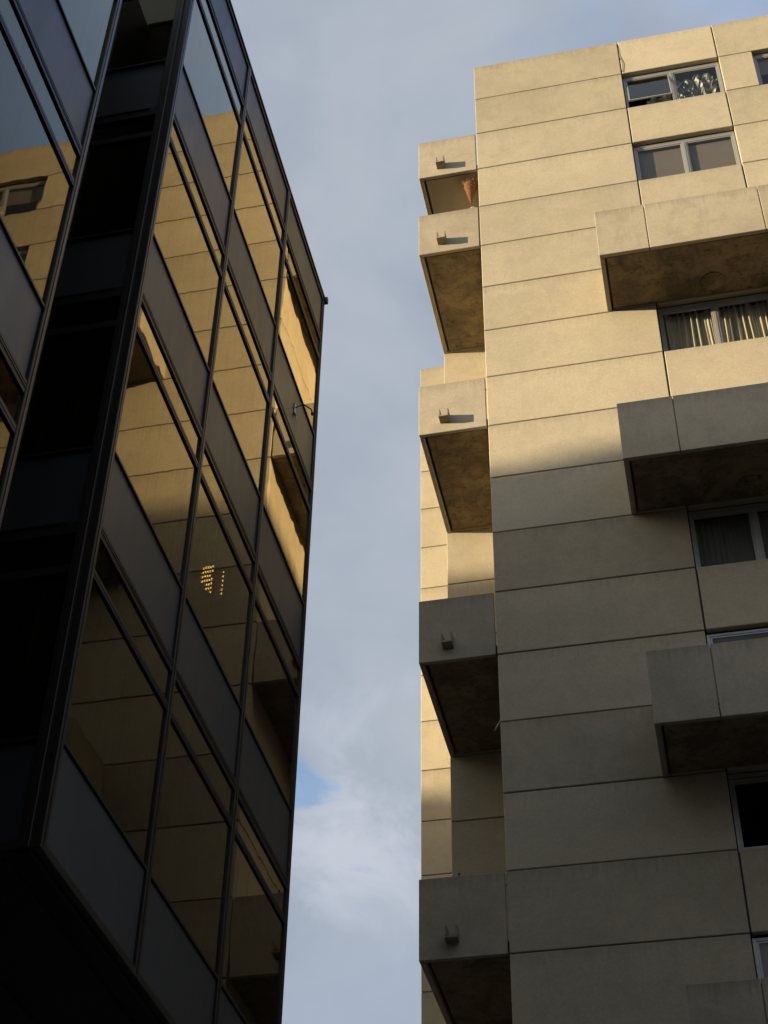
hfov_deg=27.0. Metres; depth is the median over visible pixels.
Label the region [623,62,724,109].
window
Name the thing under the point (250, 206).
window
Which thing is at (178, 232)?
window
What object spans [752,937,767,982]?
window
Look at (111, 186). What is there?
window
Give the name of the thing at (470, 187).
hanging basket
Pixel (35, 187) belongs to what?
window
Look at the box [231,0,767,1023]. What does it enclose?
sky
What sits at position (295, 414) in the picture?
wall bracket
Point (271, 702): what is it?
window
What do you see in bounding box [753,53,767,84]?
window
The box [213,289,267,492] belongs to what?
window
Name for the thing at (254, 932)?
window
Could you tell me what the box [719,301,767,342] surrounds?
curtain
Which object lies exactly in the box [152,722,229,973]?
window
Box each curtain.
[663,310,716,350]
[694,512,767,566]
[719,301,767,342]
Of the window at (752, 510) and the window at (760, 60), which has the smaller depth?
the window at (752, 510)
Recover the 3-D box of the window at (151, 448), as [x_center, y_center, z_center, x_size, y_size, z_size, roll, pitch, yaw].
[-2.419,-0.555,17.097,0.012,1.750,2.179,-8,-43,10]
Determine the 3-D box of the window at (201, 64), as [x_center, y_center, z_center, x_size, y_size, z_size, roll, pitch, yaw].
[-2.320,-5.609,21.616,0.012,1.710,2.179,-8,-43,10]
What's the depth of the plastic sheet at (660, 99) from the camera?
36.50 m
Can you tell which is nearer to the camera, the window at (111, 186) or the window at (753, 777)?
the window at (111, 186)
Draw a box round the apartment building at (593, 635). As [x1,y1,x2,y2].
[419,15,767,1023]
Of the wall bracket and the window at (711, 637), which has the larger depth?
the window at (711, 637)
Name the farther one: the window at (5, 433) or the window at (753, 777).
the window at (753, 777)
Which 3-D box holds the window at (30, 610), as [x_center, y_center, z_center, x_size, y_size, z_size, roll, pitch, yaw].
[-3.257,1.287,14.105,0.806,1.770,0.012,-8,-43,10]
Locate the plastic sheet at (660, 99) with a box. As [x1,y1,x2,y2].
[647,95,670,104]
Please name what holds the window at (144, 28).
in the office building at (162, 300)
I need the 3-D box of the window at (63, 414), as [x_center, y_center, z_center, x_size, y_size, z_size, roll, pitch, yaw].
[-3.208,-1.232,16.358,0.806,1.750,0.012,-8,-43,10]
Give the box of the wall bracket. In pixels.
[294,402,313,419]
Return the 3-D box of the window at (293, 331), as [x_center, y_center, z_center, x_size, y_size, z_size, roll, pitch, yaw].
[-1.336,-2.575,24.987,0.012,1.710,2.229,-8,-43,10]
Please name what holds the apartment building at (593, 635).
on the pavement
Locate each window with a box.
[0,27,70,301]
[0,413,11,483]
[0,575,67,739]
[19,328,114,455]
[60,0,114,85]
[65,581,164,864]
[69,138,150,237]
[108,0,176,68]
[116,334,195,581]
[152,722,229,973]
[154,143,219,366]
[184,0,239,195]
[186,480,250,704]
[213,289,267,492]
[222,838,282,1023]
[234,138,280,319]
[245,604,296,804]
[264,414,308,598]
[279,263,317,430]
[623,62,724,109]
[633,131,740,182]
[657,293,767,351]
[688,502,767,569]
[706,628,767,647]
[727,771,767,850]
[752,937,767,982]
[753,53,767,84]
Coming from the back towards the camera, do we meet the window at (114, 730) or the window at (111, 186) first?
the window at (111, 186)
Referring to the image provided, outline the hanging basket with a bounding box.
[462,175,477,202]
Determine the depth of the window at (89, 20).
16.73 m
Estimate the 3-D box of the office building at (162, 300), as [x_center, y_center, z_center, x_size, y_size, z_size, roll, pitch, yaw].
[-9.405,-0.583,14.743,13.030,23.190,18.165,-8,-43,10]
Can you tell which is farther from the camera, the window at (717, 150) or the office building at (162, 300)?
the window at (717, 150)
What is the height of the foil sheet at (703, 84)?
1.080 m
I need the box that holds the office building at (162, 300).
[0,0,327,1023]
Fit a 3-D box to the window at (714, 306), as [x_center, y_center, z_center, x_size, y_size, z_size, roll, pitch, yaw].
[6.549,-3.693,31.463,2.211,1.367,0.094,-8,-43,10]
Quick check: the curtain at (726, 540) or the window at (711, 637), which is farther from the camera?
the curtain at (726, 540)
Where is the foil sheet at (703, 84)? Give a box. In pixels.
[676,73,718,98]
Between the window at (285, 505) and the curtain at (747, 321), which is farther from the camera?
the curtain at (747, 321)
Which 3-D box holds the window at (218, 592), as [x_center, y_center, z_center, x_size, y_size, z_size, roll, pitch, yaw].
[-1.929,0.953,18.773,0.012,1.750,2.204,-8,-43,10]
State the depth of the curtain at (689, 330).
31.77 m

